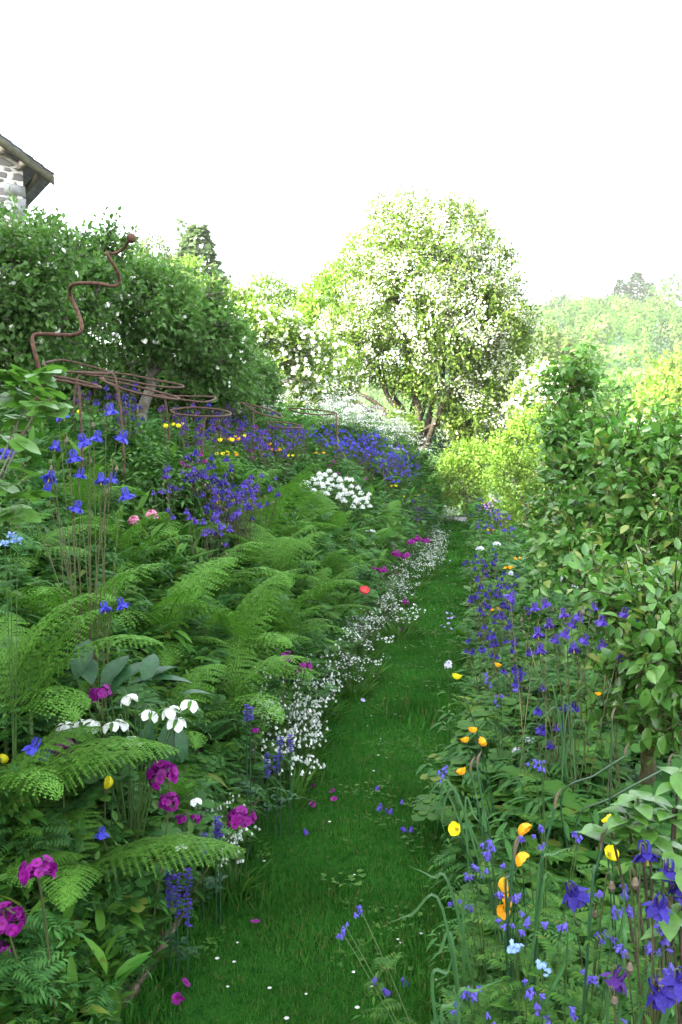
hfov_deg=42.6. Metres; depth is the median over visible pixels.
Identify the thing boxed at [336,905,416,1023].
jacobs ladder
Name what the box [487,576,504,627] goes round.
columbine
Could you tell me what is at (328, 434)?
columbine
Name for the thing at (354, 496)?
white phlox
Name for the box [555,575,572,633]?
lilac phlox
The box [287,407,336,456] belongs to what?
plant hoop
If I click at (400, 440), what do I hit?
cow parsley
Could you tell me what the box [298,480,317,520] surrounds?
white phlox
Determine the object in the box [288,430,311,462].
columbine
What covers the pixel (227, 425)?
columbine
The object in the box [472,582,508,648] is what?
columbine
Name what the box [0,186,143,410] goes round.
apple tree
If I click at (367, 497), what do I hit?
white phlox
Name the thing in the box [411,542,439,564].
white mist flower
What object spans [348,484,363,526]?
white phlox
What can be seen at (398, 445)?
columbine
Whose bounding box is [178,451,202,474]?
columbine
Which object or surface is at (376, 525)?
fern
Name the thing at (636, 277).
conifer
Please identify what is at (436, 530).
white mist flower
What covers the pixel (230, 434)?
columbine
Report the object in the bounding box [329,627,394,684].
white mist flower
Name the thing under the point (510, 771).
feathery plant
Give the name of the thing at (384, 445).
columbine
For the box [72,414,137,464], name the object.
feathery plant
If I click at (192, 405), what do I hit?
columbine
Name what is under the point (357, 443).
columbine
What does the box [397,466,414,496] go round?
columbine
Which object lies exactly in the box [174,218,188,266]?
conifer
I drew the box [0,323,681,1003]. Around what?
ground
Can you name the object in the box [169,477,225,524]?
feathery plant
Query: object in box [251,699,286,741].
white bellflower
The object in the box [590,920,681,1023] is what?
jacobs ladder
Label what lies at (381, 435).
cow parsley
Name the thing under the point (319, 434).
columbine
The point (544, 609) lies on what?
lilac phlox
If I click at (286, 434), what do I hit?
columbine
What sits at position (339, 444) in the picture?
columbine
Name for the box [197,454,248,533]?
columbine
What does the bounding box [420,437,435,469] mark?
cow parsley
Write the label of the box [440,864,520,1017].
jacobs ladder
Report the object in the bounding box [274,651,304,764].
primula
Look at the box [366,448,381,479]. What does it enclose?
columbine
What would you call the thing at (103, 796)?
poppy
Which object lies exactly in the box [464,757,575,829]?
feathery plant
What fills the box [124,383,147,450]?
columbine
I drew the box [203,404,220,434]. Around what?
columbine
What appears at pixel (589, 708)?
feathery plant
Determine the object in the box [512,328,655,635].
pear tree
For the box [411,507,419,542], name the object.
columbine
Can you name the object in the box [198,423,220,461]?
columbine
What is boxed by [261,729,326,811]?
white bellflower
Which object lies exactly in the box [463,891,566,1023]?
jacobs ladder
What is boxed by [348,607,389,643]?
white mist flower
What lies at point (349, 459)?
columbine
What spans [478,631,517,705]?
columbine
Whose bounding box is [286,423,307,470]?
columbine
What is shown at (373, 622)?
white mist flower
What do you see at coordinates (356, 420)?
cow parsley
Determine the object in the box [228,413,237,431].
columbine
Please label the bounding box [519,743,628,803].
feathery plant
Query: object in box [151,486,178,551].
columbine
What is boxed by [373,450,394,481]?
columbine
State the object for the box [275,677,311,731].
white bellflower
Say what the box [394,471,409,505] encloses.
columbine
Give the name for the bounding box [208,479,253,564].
columbine
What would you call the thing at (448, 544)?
white mist flower
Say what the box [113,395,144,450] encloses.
columbine
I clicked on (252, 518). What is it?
columbine
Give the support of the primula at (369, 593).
on the ground at (634, 369)
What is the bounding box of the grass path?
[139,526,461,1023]
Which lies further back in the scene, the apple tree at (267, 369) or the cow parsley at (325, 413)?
the cow parsley at (325, 413)
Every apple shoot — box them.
[576,767,681,1023]
[640,851,681,1023]
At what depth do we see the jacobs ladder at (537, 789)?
2.91 m
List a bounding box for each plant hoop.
[42,359,125,483]
[52,375,101,467]
[72,371,184,436]
[99,377,179,467]
[153,394,216,456]
[170,407,231,466]
[241,402,282,457]
[267,421,303,462]
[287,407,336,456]
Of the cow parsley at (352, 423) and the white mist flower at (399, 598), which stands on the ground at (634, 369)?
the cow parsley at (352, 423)
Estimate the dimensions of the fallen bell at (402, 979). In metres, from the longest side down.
0.026 x 0.024 x 0.023 m
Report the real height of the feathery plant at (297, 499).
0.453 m
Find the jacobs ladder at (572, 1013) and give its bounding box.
[522,1006,626,1023]
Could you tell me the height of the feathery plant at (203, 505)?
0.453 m
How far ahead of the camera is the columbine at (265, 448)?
9.65 m
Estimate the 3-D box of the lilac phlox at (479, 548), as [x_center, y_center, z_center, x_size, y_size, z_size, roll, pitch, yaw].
[1.694,0.719,10.697,0.375,0.603,0.370,0,3,9]
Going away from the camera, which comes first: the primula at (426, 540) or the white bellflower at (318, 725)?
the white bellflower at (318, 725)
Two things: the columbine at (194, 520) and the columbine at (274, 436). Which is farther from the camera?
the columbine at (274, 436)
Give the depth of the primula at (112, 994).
2.33 m
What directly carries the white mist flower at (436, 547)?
on the grass path
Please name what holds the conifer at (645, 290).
on the ground at (634, 369)
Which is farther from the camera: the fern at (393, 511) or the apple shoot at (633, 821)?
the fern at (393, 511)
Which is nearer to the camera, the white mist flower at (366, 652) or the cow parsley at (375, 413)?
the white mist flower at (366, 652)
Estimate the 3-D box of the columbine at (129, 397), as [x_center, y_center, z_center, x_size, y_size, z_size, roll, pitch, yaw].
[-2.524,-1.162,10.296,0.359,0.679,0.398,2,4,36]
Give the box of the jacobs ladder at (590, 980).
[526,921,620,1023]
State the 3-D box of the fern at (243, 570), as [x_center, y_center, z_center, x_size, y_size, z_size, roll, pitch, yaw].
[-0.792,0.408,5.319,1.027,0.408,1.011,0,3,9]
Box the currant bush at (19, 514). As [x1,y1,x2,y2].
[0,364,73,534]
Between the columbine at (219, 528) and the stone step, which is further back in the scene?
the stone step
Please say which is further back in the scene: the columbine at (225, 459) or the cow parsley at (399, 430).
the cow parsley at (399, 430)
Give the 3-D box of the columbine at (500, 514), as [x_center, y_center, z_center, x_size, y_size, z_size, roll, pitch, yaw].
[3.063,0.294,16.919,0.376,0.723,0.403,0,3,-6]
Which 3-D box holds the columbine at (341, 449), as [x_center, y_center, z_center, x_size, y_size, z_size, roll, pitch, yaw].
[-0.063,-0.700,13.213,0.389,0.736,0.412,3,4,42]
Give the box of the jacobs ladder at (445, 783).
[424,765,484,889]
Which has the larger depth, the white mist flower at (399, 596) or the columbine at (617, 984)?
the white mist flower at (399, 596)
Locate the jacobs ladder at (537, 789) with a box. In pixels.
[510,759,576,896]
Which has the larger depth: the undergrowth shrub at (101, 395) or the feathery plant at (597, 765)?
the undergrowth shrub at (101, 395)
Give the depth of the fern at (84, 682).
3.07 m
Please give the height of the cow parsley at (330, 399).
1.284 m
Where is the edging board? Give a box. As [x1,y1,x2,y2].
[120,682,333,1017]
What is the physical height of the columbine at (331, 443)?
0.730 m
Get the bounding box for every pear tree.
[499,389,681,633]
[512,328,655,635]
[554,522,681,787]
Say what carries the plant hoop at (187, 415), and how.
on the ground at (634, 369)
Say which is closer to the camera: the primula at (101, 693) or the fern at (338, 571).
the primula at (101, 693)
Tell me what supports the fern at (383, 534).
on the ground at (634, 369)
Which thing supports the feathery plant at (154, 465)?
on the ground at (634, 369)
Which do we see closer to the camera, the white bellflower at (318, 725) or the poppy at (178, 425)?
the white bellflower at (318, 725)
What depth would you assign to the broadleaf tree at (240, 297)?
30.33 m
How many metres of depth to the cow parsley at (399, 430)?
20.88 m
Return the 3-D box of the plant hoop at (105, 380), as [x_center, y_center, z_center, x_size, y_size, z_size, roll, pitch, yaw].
[-1.644,-0.568,6.951,0.707,1.041,0.521,0,3,9]
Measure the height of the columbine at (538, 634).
1.066 m
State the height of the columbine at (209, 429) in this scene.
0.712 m
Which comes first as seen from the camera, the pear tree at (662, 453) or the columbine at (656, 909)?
the columbine at (656, 909)
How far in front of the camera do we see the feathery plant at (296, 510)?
8.15 m
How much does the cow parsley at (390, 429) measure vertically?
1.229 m
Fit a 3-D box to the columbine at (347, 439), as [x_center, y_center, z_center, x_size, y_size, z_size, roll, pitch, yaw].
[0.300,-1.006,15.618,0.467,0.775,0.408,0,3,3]
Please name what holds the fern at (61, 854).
on the ground at (634, 369)
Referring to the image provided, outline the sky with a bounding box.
[0,0,681,401]
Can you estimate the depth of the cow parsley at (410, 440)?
24.43 m
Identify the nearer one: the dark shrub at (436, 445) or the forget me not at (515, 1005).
the forget me not at (515, 1005)
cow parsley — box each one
[233,391,280,441]
[233,397,274,442]
[280,390,303,422]
[293,395,334,442]
[301,390,354,440]
[306,400,335,434]
[308,399,355,447]
[309,395,346,428]
[314,382,351,430]
[315,402,352,447]
[316,396,360,447]
[317,402,348,429]
[319,391,364,433]
[322,396,363,442]
[322,398,361,451]
[331,408,363,444]
[336,393,384,451]
[337,405,374,452]
[338,402,363,422]
[340,397,392,449]
[343,403,374,444]
[346,397,372,445]
[350,415,382,457]
[355,415,393,453]
[358,396,384,428]
[366,411,408,449]
[368,415,405,459]
[370,416,395,463]
[374,406,401,439]
[374,412,413,452]
[378,420,412,454]
[381,415,417,455]
[383,413,408,445]
[387,409,415,453]
[387,412,420,457]
[398,422,421,457]
[398,424,420,460]
[416,438,431,469]
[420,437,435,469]
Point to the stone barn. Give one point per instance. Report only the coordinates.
(28, 179)
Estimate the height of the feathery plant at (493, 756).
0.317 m
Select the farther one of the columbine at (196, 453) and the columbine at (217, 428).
the columbine at (217, 428)
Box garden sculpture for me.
[16,233,135,454]
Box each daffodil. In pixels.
[249,787,323,804]
[385,865,480,1023]
[407,779,491,898]
[430,947,571,1023]
[469,751,503,956]
[504,789,580,1023]
[536,671,610,789]
[560,707,672,884]
[581,828,607,1023]
[606,884,673,1023]
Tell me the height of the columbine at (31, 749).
0.319 m
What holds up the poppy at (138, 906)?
on the ground at (634, 369)
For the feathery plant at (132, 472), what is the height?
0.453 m
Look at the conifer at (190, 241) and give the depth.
60.69 m
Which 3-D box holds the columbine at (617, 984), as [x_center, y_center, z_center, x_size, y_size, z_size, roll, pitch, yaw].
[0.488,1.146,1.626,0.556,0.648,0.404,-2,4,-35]
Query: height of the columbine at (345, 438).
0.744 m
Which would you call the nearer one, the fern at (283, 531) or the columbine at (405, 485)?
the fern at (283, 531)
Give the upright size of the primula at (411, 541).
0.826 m
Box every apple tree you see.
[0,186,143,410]
[55,242,265,421]
[183,341,286,421]
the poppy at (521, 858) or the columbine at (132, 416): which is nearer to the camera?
the poppy at (521, 858)
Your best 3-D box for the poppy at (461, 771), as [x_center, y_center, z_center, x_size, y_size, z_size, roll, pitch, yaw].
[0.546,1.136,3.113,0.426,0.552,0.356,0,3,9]
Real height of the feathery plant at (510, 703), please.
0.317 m
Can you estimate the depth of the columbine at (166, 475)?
5.86 m
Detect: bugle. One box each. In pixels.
[162,868,200,978]
[193,816,227,926]
[234,704,260,855]
[258,735,299,837]
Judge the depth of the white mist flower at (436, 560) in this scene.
13.59 m
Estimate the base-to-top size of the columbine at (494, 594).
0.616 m
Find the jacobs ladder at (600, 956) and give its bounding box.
[539,883,660,1023]
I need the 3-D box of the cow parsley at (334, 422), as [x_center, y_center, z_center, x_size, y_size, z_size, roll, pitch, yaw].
[-0.124,-1.484,15.879,0.950,1.092,1.019,0,3,-7]
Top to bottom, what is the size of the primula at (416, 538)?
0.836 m
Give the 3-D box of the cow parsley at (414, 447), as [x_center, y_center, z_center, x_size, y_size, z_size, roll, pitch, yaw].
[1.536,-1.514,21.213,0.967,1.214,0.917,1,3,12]
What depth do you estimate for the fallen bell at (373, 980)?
2.68 m
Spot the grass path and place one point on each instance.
(223, 1009)
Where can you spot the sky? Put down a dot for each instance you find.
(263, 124)
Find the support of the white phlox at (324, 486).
on the ground at (634, 369)
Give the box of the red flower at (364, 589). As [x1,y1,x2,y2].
[360,586,369,665]
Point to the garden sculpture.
(130, 237)
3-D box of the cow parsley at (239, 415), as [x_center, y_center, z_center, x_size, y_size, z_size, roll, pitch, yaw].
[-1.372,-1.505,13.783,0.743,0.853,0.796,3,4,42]
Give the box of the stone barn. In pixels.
[0,133,53,365]
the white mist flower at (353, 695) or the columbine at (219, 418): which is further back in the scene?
the columbine at (219, 418)
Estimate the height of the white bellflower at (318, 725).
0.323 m
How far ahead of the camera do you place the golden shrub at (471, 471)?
25.87 m
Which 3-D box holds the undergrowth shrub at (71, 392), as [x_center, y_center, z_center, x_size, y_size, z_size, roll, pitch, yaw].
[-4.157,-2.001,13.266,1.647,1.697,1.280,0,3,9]
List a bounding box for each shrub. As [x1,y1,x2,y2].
[45,360,110,408]
[63,342,161,411]
[126,357,238,421]
[138,346,270,433]
[376,403,424,440]
[422,411,536,513]
[430,425,504,516]
[479,390,567,529]
[496,357,581,503]
[583,384,681,578]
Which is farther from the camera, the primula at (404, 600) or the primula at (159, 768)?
the primula at (404, 600)
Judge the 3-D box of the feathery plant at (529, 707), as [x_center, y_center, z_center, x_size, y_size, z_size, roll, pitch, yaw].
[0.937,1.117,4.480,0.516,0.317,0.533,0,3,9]
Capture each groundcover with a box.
[0,389,455,1023]
[424,498,681,1023]
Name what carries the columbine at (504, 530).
on the ground at (634, 369)
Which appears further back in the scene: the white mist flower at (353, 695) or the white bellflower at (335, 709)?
the white mist flower at (353, 695)
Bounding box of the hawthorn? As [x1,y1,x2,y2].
[309,177,546,473]
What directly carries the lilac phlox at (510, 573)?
on the ground at (634, 369)
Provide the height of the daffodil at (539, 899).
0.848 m
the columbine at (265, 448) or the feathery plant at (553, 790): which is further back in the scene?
the columbine at (265, 448)
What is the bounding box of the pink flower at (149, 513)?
[127,509,168,589]
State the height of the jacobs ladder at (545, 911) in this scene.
0.664 m
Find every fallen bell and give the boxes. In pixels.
[370,977,377,985]
[382,987,390,997]
[401,977,408,986]
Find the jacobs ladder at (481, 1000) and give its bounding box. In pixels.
[441,983,516,1023]
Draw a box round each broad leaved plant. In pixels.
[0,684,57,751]
[130,946,157,974]
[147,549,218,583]
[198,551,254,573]
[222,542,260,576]
[226,837,255,860]
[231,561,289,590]
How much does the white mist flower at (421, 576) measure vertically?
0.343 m
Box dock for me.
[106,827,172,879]
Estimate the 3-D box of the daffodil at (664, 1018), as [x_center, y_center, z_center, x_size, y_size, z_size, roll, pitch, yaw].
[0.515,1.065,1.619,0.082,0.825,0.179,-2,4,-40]
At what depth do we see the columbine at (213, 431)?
9.70 m
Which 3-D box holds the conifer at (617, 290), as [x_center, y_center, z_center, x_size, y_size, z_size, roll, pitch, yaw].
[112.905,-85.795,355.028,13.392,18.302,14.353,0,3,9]
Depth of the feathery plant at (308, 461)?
11.91 m
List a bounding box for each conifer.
[173,223,234,289]
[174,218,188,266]
[609,278,630,301]
[626,270,650,301]
[637,281,657,305]
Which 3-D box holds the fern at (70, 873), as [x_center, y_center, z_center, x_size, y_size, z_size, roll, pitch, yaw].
[-0.715,1.106,2.519,0.701,0.341,0.559,2,3,28]
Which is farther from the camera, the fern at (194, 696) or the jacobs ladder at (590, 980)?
the fern at (194, 696)
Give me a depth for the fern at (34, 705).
2.71 m
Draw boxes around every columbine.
[0,403,153,752]
[2,730,138,823]
[52,822,193,909]
[55,597,164,740]
[75,380,96,429]
[93,385,128,449]
[105,393,122,426]
[112,386,136,416]
[112,409,142,460]
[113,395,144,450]
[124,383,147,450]
[124,387,141,433]
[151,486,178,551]
[158,405,176,453]
[161,465,196,541]
[174,402,207,451]
[174,449,205,544]
[176,402,212,466]
[178,424,201,465]
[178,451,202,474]
[179,410,213,459]
[180,466,219,541]
[182,449,209,525]
[183,508,225,580]
[188,463,242,556]
[190,470,216,546]
[193,417,209,447]
[196,420,228,461]
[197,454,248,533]
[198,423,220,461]
[199,486,242,557]
[200,518,233,603]
[201,472,229,540]
[202,489,234,558]
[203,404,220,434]
[205,479,254,558]
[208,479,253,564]
[210,412,225,455]
[210,500,254,584]
[211,411,227,441]
[211,412,232,445]
[214,455,243,535]
[217,403,232,440]
[219,418,239,452]
[221,420,234,448]
[224,489,245,557]
[225,494,271,580]
[226,427,245,457]
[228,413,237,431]
[232,436,256,462]
[233,415,247,451]
[233,489,273,576]
[238,476,262,535]
[239,422,256,455]
[241,430,270,475]
[243,436,269,456]
[244,429,270,468]
[247,473,279,527]
[254,483,280,548]
[258,424,281,462]
[258,435,284,473]
[258,440,279,487]
[262,442,289,481]
[264,425,286,454]
[265,412,284,452]
[267,438,293,484]
[272,442,292,479]
[274,420,292,450]
[281,429,301,475]
[281,429,304,468]
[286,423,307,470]
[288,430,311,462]
[292,425,313,460]
[313,423,337,459]
[314,428,332,452]
[314,433,334,459]
[322,436,344,457]
[325,440,348,477]
[325,441,347,474]
[325,441,354,477]
[327,429,348,458]
[330,436,355,467]
[337,429,355,464]
[344,449,358,475]
[346,434,368,472]
[348,448,368,483]
[350,442,369,480]
[352,437,375,474]
[354,445,373,485]
[360,433,379,471]
[360,458,376,483]
[361,447,379,475]
[362,433,378,470]
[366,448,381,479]
[370,434,386,467]
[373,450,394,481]
[375,463,390,503]
[377,459,386,490]
[384,469,402,502]
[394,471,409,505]
[396,444,410,476]
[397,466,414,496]
[406,464,418,487]
[406,499,420,530]
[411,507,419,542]
[412,463,426,490]
[458,584,497,673]
[459,554,489,607]
[459,584,497,637]
[463,576,502,660]
[464,624,510,707]
[468,560,489,607]
[469,514,488,540]
[471,553,498,596]
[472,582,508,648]
[474,585,509,644]
[478,524,494,540]
[478,612,508,690]
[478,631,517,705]
[481,613,515,669]
[482,585,509,646]
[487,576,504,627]
[489,511,502,539]
[489,562,519,627]
[490,548,508,585]
[490,637,526,723]
[495,508,507,526]
[497,514,510,532]
[498,601,531,656]
[498,872,615,1020]
[499,523,515,558]
[503,590,638,847]
[511,647,547,737]
[533,700,584,777]
[599,965,626,1023]
[609,966,681,1023]
[624,840,681,1023]
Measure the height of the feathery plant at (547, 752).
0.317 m
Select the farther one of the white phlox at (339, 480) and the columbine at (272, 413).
the columbine at (272, 413)
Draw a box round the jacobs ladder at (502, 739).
[466,672,521,813]
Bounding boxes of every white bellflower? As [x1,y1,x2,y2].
[195,800,230,844]
[199,793,252,853]
[210,825,274,898]
[238,665,271,717]
[248,721,315,791]
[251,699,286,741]
[258,703,306,754]
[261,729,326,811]
[266,702,329,762]
[270,722,325,787]
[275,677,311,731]
[277,715,327,783]
[288,700,335,759]
[288,702,331,744]
[291,693,347,749]
[294,674,335,728]
[300,654,343,704]
[307,672,353,720]
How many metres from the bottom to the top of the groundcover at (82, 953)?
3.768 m
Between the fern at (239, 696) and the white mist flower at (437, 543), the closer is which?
the fern at (239, 696)
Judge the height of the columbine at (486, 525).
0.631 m
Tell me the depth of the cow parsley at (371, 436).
16.80 m
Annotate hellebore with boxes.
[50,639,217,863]
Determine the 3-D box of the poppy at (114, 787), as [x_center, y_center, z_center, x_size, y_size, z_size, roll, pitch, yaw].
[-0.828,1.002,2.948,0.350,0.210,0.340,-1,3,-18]
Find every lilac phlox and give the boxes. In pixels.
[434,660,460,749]
[467,546,487,581]
[484,542,506,564]
[506,571,517,611]
[537,586,550,618]
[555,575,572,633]
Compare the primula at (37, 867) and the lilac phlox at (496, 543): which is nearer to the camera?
the primula at (37, 867)
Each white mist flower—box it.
[316,643,375,698]
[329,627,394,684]
[331,653,381,700]
[346,623,382,662]
[347,610,389,653]
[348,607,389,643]
[348,615,386,654]
[372,603,429,639]
[374,600,404,626]
[375,592,420,632]
[377,580,397,610]
[382,573,417,606]
[383,583,411,610]
[390,578,424,603]
[391,566,411,589]
[396,559,433,589]
[408,556,437,580]
[409,552,434,571]
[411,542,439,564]
[419,554,446,574]
[423,537,451,556]
[423,546,445,562]
[425,540,448,559]
[426,534,446,549]
[426,549,448,568]
[428,524,443,536]
[428,530,450,549]
[428,530,453,546]
[441,506,459,521]
[443,507,461,523]
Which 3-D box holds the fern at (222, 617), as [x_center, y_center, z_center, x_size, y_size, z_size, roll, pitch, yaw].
[-0.683,0.646,4.696,1.072,0.600,0.976,0,3,9]
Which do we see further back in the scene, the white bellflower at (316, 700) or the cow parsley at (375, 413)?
the cow parsley at (375, 413)
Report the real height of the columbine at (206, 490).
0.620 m
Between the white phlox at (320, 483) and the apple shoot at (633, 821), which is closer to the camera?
the apple shoot at (633, 821)
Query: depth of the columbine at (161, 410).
7.86 m
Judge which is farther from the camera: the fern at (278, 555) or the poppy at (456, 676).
the fern at (278, 555)
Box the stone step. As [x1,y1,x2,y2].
[439,517,467,521]
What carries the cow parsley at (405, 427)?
on the ground at (634, 369)
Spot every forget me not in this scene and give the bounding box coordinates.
[0,531,78,806]
[491,939,549,1023]
[526,959,553,1021]
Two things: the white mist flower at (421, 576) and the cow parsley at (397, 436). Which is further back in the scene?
the cow parsley at (397, 436)
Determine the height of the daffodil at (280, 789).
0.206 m
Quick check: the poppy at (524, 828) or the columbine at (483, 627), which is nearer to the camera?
the poppy at (524, 828)
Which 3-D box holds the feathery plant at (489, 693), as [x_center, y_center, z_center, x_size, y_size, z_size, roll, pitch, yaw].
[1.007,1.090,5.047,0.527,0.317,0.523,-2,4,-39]
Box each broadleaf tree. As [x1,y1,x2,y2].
[123,226,187,317]
[158,243,228,294]
[174,264,280,337]
[228,260,309,378]
[280,223,398,413]
[509,321,601,485]
[544,326,615,411]
[577,346,646,417]
[619,345,681,402]
[626,353,681,434]
[646,269,681,306]
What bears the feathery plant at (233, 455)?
on the ground at (634, 369)
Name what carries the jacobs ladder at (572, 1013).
on the ground at (634, 369)
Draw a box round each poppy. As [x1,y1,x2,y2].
[0,754,111,829]
[70,775,134,839]
[86,775,176,914]
[163,423,180,458]
[218,438,234,449]
[423,821,520,986]
[430,852,549,1023]
[437,767,502,906]
[444,727,508,867]
[447,673,482,797]
[468,823,561,1006]
[495,662,503,750]
[497,877,569,1023]
[595,692,631,856]
[601,814,647,1023]
[604,845,618,1015]
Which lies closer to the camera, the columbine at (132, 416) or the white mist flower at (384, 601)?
the columbine at (132, 416)
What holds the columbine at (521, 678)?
on the ground at (634, 369)
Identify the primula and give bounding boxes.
[0,901,91,1020]
[0,940,84,1018]
[18,854,106,1023]
[46,732,96,855]
[76,962,144,1020]
[88,683,112,825]
[145,760,192,959]
[171,992,181,1004]
[175,812,214,900]
[178,805,256,910]
[182,977,190,986]
[251,727,269,802]
[272,661,312,752]
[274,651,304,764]
[348,599,408,650]
[360,566,387,637]
[360,567,377,629]
[364,549,401,629]
[370,552,410,621]
[376,539,414,614]
[379,535,420,607]
[383,536,429,602]
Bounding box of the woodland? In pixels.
[293,285,681,534]
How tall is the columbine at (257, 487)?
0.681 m
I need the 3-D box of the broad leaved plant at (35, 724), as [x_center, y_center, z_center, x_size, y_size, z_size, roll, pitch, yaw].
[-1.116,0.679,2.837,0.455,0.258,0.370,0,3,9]
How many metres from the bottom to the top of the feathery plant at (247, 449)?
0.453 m
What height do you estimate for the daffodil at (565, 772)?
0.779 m
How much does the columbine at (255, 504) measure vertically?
0.688 m
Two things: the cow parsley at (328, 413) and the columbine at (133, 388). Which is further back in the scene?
the cow parsley at (328, 413)
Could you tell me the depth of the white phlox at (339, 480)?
10.91 m
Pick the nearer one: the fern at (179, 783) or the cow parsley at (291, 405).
the fern at (179, 783)
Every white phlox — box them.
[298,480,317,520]
[306,471,322,521]
[314,481,329,500]
[321,483,335,513]
[322,469,337,503]
[326,485,343,523]
[331,477,343,511]
[333,476,353,515]
[334,488,348,528]
[339,490,355,531]
[342,488,356,530]
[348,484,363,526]
[350,497,364,531]
[353,492,371,530]
[356,497,373,532]
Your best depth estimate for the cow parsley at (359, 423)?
17.03 m
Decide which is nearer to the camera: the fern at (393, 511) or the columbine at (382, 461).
the fern at (393, 511)
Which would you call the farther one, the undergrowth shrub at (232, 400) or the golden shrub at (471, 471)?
the golden shrub at (471, 471)
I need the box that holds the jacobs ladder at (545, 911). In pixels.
[506,824,611,1020]
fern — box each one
[0,513,108,568]
[0,563,165,671]
[0,593,96,766]
[0,609,163,764]
[0,663,140,738]
[0,725,180,821]
[0,834,83,887]
[1,465,146,518]
[4,799,79,850]
[17,795,245,911]
[66,509,191,583]
[99,557,237,671]
[103,456,249,505]
[109,763,221,828]
[114,511,227,551]
[132,664,231,748]
[140,634,323,732]
[164,568,315,680]
[170,542,300,609]
[183,447,285,505]
[220,523,324,593]
[223,482,334,551]
[228,578,355,653]
[255,489,339,534]
[283,462,328,512]
[289,563,371,618]
[300,488,371,543]
[300,549,372,589]
[334,535,390,576]
[338,507,398,529]
[345,525,406,559]
[364,500,408,539]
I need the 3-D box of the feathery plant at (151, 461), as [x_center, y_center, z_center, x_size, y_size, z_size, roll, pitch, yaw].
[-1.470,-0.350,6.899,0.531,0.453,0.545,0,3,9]
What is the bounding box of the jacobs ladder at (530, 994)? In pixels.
[494,979,565,1023]
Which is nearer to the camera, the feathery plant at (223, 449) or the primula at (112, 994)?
the primula at (112, 994)
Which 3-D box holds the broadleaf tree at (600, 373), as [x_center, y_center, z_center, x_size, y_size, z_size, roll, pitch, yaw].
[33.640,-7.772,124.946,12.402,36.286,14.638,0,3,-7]
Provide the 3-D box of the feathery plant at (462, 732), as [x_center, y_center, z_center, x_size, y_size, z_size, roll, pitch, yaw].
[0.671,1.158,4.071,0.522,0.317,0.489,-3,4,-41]
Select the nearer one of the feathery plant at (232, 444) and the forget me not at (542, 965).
the forget me not at (542, 965)
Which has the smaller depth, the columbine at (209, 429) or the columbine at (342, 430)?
the columbine at (209, 429)
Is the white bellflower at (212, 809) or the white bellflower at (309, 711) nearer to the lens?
the white bellflower at (212, 809)
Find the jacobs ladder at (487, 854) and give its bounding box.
[446,839,547,1008]
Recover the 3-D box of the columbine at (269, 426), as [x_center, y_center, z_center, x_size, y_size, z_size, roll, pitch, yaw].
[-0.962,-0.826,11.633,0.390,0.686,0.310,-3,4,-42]
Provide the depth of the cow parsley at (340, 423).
15.60 m
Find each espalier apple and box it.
[226,298,352,393]
[272,341,369,416]
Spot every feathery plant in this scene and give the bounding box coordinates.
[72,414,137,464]
[98,450,166,505]
[108,424,165,467]
[118,443,172,486]
[121,439,179,480]
[125,467,196,522]
[145,450,191,495]
[150,469,198,531]
[158,422,203,457]
[164,489,238,541]
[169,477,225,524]
[170,465,221,508]
[175,475,231,518]
[175,482,233,529]
[178,473,237,514]
[193,451,237,487]
[195,455,249,498]
[198,444,243,463]
[198,458,256,500]
[205,443,252,470]
[208,450,251,476]
[215,431,240,451]
[227,438,258,462]
[239,452,279,481]
[241,462,281,488]
[241,468,276,514]
[250,443,280,462]
[253,462,288,484]
[256,456,282,486]
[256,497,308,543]
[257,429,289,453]
[266,482,315,517]
[266,490,313,529]
[269,479,312,514]
[290,453,325,471]
[296,463,330,490]
[303,475,330,503]
[411,758,522,849]
[415,748,501,825]
[420,720,526,782]
[429,708,534,762]
[434,758,546,823]
[445,748,566,827]
[458,766,595,849]
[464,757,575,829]
[465,673,553,726]
[466,794,633,889]
[473,693,568,750]
[479,778,618,893]
[481,695,573,753]
[490,738,587,804]
[490,780,646,883]
[495,674,564,726]
[506,723,594,778]
[507,698,626,765]
[507,780,630,873]
[510,746,633,824]
[512,735,609,789]
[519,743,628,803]
[528,693,631,742]
[530,724,633,801]
[544,674,623,728]
[546,727,657,798]
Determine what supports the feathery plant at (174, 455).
on the ground at (634, 369)
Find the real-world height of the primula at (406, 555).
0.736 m
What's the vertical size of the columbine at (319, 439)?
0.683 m
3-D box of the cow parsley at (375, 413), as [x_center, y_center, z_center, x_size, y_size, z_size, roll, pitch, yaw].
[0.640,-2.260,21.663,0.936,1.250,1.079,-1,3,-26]
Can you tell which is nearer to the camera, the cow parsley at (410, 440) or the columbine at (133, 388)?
the columbine at (133, 388)
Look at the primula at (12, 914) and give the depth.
2.09 m
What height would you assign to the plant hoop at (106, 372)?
1.280 m
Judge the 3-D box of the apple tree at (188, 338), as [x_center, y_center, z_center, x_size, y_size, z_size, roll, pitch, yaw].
[-2.446,-2.101,11.532,2.885,2.723,3.006,0,3,9]
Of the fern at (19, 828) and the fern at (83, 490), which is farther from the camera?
the fern at (83, 490)
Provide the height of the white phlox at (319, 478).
0.707 m
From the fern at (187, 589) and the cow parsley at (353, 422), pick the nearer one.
the fern at (187, 589)

